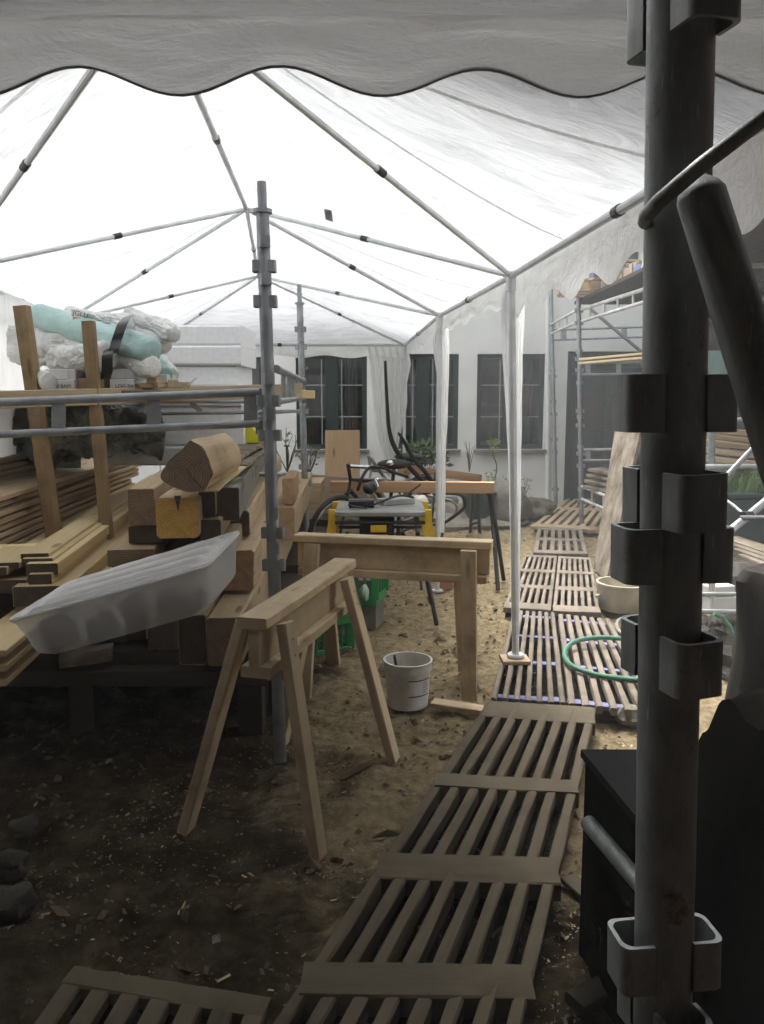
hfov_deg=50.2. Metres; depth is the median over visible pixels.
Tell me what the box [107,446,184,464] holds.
polystyrene slab
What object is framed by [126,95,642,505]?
white house
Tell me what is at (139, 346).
foil roll
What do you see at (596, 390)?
door
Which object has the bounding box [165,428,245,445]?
polystyrene slab
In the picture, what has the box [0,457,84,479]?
rough board
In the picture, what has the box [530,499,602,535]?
slatted panel
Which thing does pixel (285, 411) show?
scaffold tie rod
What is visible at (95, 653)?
broken board
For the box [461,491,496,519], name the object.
plant tub
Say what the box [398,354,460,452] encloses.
window
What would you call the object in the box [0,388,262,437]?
scaffold ledger
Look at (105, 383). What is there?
carton
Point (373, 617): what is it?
grey box
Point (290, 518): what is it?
timber beam
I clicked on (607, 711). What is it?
slatted panel
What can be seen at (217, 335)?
polystyrene slab
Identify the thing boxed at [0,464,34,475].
rough board
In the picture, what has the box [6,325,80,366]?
foil roll
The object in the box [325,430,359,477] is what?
upright board
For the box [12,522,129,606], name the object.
lumber
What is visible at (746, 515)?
tube clamp
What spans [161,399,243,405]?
polystyrene slab
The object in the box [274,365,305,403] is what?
scaffold ledger
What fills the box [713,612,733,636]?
hose end
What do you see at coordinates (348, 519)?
timber
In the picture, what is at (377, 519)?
table saw
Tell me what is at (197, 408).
scaffold ledger
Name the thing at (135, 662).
timber platform
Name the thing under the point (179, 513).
timber beam
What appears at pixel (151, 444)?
plastic bundle
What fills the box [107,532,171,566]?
timber beam
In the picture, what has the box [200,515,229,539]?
timber beam
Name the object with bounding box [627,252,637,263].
window
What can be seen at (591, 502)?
scaffold ledger
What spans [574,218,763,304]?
scaffold deck
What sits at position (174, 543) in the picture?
timber beam
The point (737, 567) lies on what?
white sheet
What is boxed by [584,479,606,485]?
stacked board
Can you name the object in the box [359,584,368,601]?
plastic bottle
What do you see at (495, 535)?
metal trestle
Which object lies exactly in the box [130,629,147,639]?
lumber
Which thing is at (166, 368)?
foil roll
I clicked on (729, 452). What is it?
brown plank
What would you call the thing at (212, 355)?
polystyrene slab
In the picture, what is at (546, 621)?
slatted panel
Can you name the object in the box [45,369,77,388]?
carton
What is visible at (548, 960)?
sawdust crumbs
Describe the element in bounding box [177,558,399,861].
trestle
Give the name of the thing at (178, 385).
wood offcut
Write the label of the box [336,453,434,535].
bicycle
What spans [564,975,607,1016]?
stone
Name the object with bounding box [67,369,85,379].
carton
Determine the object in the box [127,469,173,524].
timber beam
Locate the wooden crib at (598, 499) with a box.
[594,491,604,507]
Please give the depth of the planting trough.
5.06 m
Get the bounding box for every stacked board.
[583,484,605,491]
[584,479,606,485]
[586,473,607,480]
[588,467,608,474]
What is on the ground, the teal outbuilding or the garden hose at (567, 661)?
the teal outbuilding
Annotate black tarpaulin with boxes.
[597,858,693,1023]
[693,687,763,1023]
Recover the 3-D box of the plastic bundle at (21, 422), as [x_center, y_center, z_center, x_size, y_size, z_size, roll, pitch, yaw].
[-2.121,-0.452,4.820,0.667,0.485,0.447,1,8,9]
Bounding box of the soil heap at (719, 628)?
[702,614,735,680]
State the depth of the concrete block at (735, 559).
4.83 m
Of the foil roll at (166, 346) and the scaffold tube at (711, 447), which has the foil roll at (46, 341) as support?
the foil roll at (166, 346)
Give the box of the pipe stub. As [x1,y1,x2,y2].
[581,816,634,891]
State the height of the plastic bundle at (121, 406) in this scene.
0.184 m
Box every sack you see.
[527,497,556,522]
[556,278,599,297]
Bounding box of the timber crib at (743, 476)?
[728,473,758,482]
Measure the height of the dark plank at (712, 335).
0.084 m
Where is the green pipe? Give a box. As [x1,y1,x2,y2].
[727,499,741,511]
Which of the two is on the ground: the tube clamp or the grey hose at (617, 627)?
the grey hose at (617, 627)
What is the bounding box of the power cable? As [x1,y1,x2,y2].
[374,484,420,505]
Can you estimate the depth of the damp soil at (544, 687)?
4.10 m
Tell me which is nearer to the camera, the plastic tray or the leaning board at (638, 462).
the plastic tray
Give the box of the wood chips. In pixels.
[4,572,636,1020]
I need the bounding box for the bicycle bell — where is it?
[386,460,393,465]
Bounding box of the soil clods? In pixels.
[0,576,615,1019]
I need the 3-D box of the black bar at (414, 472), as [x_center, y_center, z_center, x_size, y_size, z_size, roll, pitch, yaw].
[0.180,-0.711,6.531,0.357,0.980,0.062,-2,8,-16]
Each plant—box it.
[277,431,300,471]
[295,445,319,471]
[464,442,474,471]
[522,476,531,492]
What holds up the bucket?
on the ground
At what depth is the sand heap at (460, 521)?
8.82 m
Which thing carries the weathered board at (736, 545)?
on the weathered board at (741, 551)
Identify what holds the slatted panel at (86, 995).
on the ground
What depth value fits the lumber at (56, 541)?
3.58 m
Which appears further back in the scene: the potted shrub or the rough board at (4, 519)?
the potted shrub
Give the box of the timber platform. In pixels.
[7,513,328,734]
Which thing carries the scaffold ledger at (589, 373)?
attached to the scaffold standard at (580, 425)
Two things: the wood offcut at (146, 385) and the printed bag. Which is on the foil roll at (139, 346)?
the printed bag
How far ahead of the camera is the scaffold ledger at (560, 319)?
9.19 m
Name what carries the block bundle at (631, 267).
on the scaffold deck
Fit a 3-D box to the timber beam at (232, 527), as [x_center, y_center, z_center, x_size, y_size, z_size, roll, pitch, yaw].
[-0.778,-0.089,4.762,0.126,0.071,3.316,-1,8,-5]
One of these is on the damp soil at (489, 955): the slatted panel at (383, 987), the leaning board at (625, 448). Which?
the slatted panel at (383, 987)
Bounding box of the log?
[161,433,240,491]
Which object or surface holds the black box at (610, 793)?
on the ground
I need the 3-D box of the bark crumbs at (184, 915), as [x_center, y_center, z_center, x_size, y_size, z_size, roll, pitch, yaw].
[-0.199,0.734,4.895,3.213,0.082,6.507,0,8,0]
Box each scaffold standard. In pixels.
[252,180,286,762]
[294,285,310,531]
[548,289,558,505]
[574,298,585,525]
[607,0,740,1023]
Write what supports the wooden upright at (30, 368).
on the bearer block at (6, 604)
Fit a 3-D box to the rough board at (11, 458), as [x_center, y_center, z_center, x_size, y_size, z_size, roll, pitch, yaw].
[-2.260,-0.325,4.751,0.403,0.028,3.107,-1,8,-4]
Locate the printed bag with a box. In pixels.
[71,309,94,319]
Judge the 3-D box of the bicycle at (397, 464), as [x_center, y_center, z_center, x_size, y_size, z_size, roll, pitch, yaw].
[0.097,0.059,6.338,0.413,0.922,1.760,5,9,32]
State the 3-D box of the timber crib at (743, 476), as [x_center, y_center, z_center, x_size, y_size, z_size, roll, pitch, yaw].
[2.761,0.146,6.028,1.200,0.840,0.350,0,8,0]
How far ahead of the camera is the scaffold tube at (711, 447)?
5.08 m
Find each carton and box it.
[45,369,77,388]
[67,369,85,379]
[78,378,110,388]
[110,369,145,387]
[135,374,176,382]
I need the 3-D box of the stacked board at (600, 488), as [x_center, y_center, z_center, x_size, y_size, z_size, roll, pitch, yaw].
[2.289,-0.207,7.948,0.203,0.057,0.711,-5,9,-32]
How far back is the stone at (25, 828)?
2.61 m
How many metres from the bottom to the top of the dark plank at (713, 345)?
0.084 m
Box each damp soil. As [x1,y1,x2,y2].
[301,728,579,1023]
[499,615,637,703]
[520,560,594,609]
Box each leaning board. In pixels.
[593,431,640,576]
[623,444,640,521]
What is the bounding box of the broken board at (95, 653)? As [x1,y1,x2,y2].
[59,642,113,668]
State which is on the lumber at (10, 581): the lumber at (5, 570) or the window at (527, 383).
the lumber at (5, 570)
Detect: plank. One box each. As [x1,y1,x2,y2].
[0,607,26,656]
[0,639,32,671]
[0,647,39,685]
[430,698,483,714]
[579,352,641,360]
[579,357,641,364]
[706,433,748,442]
[706,439,750,449]
[706,446,753,457]
[706,454,755,463]
[708,340,720,350]
[709,320,713,329]
[709,330,716,339]
[715,429,746,435]
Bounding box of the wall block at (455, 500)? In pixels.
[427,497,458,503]
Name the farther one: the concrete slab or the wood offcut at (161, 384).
the concrete slab
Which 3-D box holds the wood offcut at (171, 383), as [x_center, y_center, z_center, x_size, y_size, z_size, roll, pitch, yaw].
[-1.037,-0.636,4.051,0.050,0.040,0.030,-2,8,-17]
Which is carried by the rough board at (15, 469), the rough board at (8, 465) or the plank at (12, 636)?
the rough board at (8, 465)
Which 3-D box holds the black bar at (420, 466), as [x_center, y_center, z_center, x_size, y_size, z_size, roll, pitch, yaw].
[0.273,-0.434,6.547,0.315,0.416,0.036,-2,8,-14]
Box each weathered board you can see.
[733,543,763,556]
[733,548,763,560]
[734,536,763,552]
[737,554,763,564]
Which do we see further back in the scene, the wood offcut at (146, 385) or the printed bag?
the printed bag
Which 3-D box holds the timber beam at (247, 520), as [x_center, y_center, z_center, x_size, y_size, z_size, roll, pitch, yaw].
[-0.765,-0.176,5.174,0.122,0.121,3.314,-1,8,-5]
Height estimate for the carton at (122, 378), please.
0.104 m
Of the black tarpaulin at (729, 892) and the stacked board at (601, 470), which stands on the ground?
the black tarpaulin at (729, 892)
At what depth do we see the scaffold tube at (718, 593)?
4.29 m
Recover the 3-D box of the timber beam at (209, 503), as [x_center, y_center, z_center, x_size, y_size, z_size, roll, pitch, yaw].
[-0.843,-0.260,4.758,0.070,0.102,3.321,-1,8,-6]
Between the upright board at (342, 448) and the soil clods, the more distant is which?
the upright board at (342, 448)
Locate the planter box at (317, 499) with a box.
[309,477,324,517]
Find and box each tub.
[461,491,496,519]
[595,576,638,613]
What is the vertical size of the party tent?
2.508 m
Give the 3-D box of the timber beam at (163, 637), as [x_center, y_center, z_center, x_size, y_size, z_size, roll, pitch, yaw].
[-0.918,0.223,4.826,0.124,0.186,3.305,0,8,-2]
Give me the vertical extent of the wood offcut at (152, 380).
0.030 m
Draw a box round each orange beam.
[330,480,494,493]
[397,465,481,480]
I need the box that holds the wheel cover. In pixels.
[414,495,427,500]
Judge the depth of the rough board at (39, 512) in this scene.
4.58 m
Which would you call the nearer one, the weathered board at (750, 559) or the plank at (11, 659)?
the plank at (11, 659)
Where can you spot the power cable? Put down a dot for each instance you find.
(401, 495)
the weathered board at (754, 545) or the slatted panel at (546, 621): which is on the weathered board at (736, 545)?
the weathered board at (754, 545)
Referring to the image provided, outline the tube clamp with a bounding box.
[738,511,763,520]
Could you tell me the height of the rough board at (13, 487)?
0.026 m
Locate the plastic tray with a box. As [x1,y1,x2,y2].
[9,531,239,653]
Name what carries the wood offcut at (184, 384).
on the shelf board at (132, 391)
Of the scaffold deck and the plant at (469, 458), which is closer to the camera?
the scaffold deck
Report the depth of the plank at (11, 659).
2.76 m
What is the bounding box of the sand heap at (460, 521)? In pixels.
[394,502,530,532]
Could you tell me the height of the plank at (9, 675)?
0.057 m
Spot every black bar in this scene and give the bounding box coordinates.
[384,361,425,480]
[397,432,434,480]
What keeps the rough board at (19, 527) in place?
on the rough board at (31, 528)
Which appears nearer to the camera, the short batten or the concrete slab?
the short batten
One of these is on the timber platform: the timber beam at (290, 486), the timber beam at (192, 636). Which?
the timber beam at (192, 636)
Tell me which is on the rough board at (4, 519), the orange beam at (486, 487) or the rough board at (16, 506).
the rough board at (16, 506)
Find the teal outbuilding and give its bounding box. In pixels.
[705,351,758,472]
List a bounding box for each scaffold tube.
[702,592,735,595]
[702,609,735,614]
[705,464,757,468]
[708,432,714,470]
[708,584,715,623]
[727,447,752,477]
[730,498,763,532]
[751,262,763,268]
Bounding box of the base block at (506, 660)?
[499,654,530,664]
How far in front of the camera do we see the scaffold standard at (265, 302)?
3.05 m
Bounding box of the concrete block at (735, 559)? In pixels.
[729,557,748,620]
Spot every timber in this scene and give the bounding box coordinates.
[286,473,375,506]
[325,507,358,533]
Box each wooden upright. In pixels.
[13,305,61,537]
[81,321,113,539]
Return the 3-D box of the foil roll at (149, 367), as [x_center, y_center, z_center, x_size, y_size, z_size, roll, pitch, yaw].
[-1.257,-0.750,4.111,0.376,0.152,0.116,7,11,42]
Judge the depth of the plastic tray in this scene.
2.71 m
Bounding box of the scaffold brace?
[637,107,763,486]
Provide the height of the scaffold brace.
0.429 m
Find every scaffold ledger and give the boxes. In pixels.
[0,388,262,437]
[144,400,261,414]
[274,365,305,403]
[550,310,573,334]
[554,326,641,340]
[580,287,642,322]
[581,485,604,508]
[582,361,641,375]
[583,448,611,461]
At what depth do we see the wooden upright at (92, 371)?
3.90 m
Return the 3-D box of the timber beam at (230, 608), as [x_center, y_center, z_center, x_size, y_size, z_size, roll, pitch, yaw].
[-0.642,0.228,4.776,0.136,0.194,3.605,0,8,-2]
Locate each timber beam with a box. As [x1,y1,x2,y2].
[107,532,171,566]
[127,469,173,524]
[128,524,166,543]
[147,620,178,649]
[155,488,203,538]
[162,535,199,552]
[178,590,224,664]
[198,490,216,515]
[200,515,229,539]
[202,523,242,548]
[206,540,293,665]
[216,446,263,520]
[224,474,286,590]
[229,456,281,536]
[278,472,311,540]
[282,470,298,504]
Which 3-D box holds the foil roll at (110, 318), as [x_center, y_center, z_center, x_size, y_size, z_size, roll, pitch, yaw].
[-1.500,-1.020,4.350,0.497,0.157,0.110,6,10,39]
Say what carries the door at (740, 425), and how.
in the teal outbuilding
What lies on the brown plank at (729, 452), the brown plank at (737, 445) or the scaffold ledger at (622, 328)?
the brown plank at (737, 445)
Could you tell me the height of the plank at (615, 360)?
0.041 m
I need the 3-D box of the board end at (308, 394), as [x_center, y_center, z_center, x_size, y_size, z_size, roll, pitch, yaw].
[-0.472,-0.717,4.974,0.126,0.054,0.030,-3,9,-23]
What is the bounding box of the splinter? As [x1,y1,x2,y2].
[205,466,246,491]
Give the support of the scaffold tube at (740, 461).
on the scaffold tube at (739, 523)
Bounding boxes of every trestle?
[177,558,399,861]
[293,532,492,701]
[396,493,428,589]
[469,493,505,590]
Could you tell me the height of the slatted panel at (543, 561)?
0.089 m
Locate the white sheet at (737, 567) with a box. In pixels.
[733,562,754,576]
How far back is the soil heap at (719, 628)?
4.32 m
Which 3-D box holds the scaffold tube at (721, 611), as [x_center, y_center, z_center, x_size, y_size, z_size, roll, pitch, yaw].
[1.846,0.529,4.315,0.499,0.038,0.028,0,8,0]
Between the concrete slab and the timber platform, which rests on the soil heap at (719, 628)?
the concrete slab
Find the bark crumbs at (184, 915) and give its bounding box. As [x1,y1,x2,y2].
[0,581,636,1014]
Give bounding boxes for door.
[563,352,641,504]
[728,408,758,472]
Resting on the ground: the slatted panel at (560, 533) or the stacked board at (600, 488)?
the slatted panel at (560, 533)
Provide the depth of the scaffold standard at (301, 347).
6.11 m
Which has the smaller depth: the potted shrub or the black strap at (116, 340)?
the black strap at (116, 340)
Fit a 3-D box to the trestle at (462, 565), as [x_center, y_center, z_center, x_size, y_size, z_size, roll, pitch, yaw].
[0.063,0.478,3.983,0.941,0.763,0.544,1,8,8]
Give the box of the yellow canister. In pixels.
[245,428,261,442]
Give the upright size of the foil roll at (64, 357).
0.173 m
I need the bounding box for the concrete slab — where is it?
[702,583,735,615]
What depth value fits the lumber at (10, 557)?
3.18 m
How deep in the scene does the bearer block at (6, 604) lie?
3.26 m
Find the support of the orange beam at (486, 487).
on the metal trestle at (495, 535)
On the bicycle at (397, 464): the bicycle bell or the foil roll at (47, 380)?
the bicycle bell
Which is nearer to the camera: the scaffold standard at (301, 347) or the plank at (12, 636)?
the plank at (12, 636)
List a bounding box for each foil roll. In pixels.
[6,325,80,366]
[31,303,161,360]
[37,370,57,389]
[45,340,118,374]
[63,306,171,353]
[74,308,134,329]
[113,354,160,377]
[123,307,180,342]
[159,355,172,378]
[161,354,178,378]
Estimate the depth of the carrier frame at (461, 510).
6.45 m
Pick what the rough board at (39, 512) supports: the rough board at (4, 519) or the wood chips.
the rough board at (4, 519)
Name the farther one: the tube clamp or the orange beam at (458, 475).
the orange beam at (458, 475)
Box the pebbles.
[6,528,709,1023]
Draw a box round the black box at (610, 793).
[579,749,636,1023]
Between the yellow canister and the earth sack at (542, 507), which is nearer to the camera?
the yellow canister
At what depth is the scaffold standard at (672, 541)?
0.64 m
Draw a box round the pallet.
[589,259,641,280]
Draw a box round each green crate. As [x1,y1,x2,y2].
[314,612,354,656]
[354,578,388,605]
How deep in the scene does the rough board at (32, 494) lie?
4.50 m
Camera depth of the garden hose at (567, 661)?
3.96 m
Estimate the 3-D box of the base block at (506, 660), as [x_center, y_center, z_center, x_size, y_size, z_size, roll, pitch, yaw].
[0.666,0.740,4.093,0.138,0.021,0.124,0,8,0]
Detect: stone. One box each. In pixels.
[0,848,31,882]
[0,881,38,925]
[8,815,39,840]
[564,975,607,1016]
[615,704,636,727]
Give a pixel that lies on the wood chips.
(330, 822)
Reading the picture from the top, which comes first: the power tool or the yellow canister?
the yellow canister
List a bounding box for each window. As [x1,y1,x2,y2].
[252,357,262,418]
[295,355,368,452]
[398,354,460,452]
[474,354,546,452]
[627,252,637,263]
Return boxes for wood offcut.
[137,383,154,387]
[147,378,160,383]
[155,382,167,387]
[168,380,177,387]
[175,382,181,387]
[181,382,189,387]
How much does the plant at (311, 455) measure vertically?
0.329 m
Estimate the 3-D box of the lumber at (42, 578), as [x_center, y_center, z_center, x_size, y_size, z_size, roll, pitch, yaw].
[-1.455,0.035,4.598,0.085,0.057,3.226,-1,8,-7]
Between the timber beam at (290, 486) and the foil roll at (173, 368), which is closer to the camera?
the foil roll at (173, 368)
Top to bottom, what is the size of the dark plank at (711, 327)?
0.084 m
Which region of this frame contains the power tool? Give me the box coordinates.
[348,498,373,508]
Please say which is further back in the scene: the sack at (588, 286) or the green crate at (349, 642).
the sack at (588, 286)
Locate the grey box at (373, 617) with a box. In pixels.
[337,578,383,628]
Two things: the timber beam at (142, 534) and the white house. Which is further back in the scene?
the white house
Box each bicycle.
[308,459,444,536]
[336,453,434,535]
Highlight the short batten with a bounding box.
[561,874,580,899]
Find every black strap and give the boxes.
[100,348,113,379]
[108,315,132,353]
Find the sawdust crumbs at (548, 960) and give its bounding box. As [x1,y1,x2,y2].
[28,603,619,1023]
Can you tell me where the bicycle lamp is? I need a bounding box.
[363,477,379,493]
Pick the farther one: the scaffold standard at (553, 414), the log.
the scaffold standard at (553, 414)
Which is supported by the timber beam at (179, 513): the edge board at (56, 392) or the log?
the log
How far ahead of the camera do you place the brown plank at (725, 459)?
5.73 m
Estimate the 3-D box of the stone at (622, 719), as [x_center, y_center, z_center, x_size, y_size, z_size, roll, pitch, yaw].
[1.089,0.887,3.547,0.151,0.108,0.130,-3,8,-20]
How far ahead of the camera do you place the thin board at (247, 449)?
4.66 m
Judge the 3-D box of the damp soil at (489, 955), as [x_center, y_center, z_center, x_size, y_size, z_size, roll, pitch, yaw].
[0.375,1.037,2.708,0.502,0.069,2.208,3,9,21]
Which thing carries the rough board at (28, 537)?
on the rough board
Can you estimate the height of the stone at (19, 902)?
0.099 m
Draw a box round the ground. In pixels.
[0,503,727,1023]
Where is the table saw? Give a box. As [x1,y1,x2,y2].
[326,497,438,625]
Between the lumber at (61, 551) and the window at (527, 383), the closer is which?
the lumber at (61, 551)
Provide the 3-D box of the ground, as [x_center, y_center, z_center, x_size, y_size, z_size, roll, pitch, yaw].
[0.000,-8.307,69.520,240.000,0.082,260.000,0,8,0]
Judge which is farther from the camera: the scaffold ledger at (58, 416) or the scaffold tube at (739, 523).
the scaffold tube at (739, 523)
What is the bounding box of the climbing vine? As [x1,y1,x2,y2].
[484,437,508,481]
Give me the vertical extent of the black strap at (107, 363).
0.166 m
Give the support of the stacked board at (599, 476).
on the stacked board at (598, 482)
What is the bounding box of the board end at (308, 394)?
[299,390,314,398]
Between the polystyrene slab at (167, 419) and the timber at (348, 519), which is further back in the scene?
the timber at (348, 519)
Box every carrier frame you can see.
[428,495,457,519]
[432,493,466,525]
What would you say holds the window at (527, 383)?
in the white house
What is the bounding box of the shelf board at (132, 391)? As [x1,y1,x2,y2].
[0,390,175,392]
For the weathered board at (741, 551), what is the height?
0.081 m
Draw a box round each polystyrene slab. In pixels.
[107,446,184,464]
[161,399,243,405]
[161,406,243,423]
[165,345,255,368]
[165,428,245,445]
[172,325,255,349]
[175,366,251,385]
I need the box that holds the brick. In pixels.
[440,582,452,589]
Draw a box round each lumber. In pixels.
[0,492,120,592]
[0,543,37,574]
[0,546,32,567]
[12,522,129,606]
[20,475,150,558]
[22,502,127,564]
[26,506,128,575]
[28,519,128,584]
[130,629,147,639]
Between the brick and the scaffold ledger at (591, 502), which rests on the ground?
the brick
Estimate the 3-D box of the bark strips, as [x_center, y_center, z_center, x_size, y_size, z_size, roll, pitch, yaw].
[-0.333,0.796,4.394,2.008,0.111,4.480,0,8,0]
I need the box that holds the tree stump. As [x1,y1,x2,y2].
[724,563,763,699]
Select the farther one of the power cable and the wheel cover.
the wheel cover
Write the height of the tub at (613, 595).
0.182 m
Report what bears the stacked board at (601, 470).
on the stacked board at (599, 476)
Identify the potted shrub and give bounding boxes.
[400,436,453,497]
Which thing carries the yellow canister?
on the thin board at (247, 449)
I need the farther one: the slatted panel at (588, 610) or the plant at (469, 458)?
the plant at (469, 458)
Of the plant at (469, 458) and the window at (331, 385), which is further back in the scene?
the window at (331, 385)
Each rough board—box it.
[0,454,27,463]
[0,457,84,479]
[0,458,114,501]
[0,460,29,469]
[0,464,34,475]
[0,465,125,506]
[0,465,141,516]
[0,468,138,524]
[0,472,138,530]
[0,479,131,538]
[0,483,134,543]
[8,508,85,543]
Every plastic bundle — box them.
[12,408,79,471]
[45,405,165,460]
[103,403,146,408]
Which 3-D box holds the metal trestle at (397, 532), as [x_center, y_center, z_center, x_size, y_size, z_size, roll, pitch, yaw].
[0.275,0.141,6.446,0.380,0.745,0.941,3,8,19]
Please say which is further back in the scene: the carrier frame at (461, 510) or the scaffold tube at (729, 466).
the carrier frame at (461, 510)
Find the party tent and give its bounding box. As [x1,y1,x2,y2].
[0,0,763,658]
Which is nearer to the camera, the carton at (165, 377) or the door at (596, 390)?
the carton at (165, 377)
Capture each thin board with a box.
[237,441,263,459]
[240,448,263,468]
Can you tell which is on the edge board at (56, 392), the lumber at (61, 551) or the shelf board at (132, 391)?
the shelf board at (132, 391)
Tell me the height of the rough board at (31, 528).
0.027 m
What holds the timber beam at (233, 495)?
on the timber beam at (247, 520)
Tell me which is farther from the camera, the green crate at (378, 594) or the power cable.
the power cable
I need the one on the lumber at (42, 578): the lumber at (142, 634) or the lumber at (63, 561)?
the lumber at (63, 561)
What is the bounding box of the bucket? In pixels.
[383,651,432,711]
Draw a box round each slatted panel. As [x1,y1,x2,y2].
[34,966,271,1023]
[273,700,595,1023]
[491,610,564,704]
[503,555,556,617]
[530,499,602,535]
[533,528,587,559]
[552,556,600,621]
[558,614,637,722]
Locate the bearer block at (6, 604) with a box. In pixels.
[0,593,133,642]
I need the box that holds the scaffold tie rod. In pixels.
[276,410,300,413]
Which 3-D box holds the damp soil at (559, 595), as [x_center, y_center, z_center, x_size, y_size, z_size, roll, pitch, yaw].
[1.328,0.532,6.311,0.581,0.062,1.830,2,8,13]
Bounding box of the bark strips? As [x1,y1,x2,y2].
[38,596,490,903]
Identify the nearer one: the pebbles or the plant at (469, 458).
the pebbles
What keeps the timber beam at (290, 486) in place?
on the timber beam at (290, 518)
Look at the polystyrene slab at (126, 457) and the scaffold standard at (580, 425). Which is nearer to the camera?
the polystyrene slab at (126, 457)
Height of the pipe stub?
0.047 m
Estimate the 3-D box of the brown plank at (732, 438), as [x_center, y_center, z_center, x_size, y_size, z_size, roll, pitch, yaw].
[2.743,-0.516,5.937,0.992,0.136,0.223,3,8,18]
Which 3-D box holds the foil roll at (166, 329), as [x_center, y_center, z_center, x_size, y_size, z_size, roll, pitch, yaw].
[-1.211,-0.981,4.255,0.464,0.208,0.108,7,11,42]
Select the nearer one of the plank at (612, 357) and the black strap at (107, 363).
the black strap at (107, 363)
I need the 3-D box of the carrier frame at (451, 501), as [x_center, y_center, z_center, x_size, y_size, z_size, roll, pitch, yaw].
[0.487,-0.033,6.508,0.238,0.214,0.020,0,8,0]
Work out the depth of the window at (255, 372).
10.60 m
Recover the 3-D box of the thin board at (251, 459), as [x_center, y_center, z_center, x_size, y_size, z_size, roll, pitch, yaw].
[-0.745,-0.307,4.476,0.163,0.058,1.857,-1,8,-5]
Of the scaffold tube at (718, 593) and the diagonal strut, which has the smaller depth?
the scaffold tube at (718, 593)
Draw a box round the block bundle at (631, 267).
[600,260,642,287]
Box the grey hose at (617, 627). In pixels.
[615,617,620,634]
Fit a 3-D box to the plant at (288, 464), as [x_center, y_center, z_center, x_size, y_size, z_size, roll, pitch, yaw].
[-0.801,-0.523,6.868,0.242,0.380,0.146,-2,8,-16]
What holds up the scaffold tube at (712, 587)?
on the ground
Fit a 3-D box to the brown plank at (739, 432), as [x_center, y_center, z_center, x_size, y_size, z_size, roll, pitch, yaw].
[2.786,-0.574,6.029,1.008,0.131,0.223,3,8,17]
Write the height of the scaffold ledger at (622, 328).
0.207 m
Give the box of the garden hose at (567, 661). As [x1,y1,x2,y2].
[562,635,637,682]
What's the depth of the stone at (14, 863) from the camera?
2.39 m
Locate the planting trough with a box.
[706,469,763,543]
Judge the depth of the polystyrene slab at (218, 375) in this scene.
4.96 m
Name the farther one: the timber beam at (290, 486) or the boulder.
the boulder
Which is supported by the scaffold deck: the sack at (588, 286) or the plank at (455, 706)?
the sack at (588, 286)
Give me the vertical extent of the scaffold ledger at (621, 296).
0.158 m
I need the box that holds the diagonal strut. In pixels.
[588,308,641,352]
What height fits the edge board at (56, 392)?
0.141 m
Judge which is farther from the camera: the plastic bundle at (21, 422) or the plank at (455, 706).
the plastic bundle at (21, 422)
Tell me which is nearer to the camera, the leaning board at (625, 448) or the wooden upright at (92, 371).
the wooden upright at (92, 371)
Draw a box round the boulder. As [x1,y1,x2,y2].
[494,479,532,521]
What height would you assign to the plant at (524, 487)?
0.339 m
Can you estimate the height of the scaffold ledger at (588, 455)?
0.159 m
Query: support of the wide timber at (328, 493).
on the ground
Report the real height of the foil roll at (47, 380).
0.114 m
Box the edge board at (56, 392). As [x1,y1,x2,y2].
[0,384,301,408]
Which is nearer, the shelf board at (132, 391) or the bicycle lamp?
the shelf board at (132, 391)
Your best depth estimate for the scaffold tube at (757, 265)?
5.70 m
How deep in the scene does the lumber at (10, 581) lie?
3.15 m

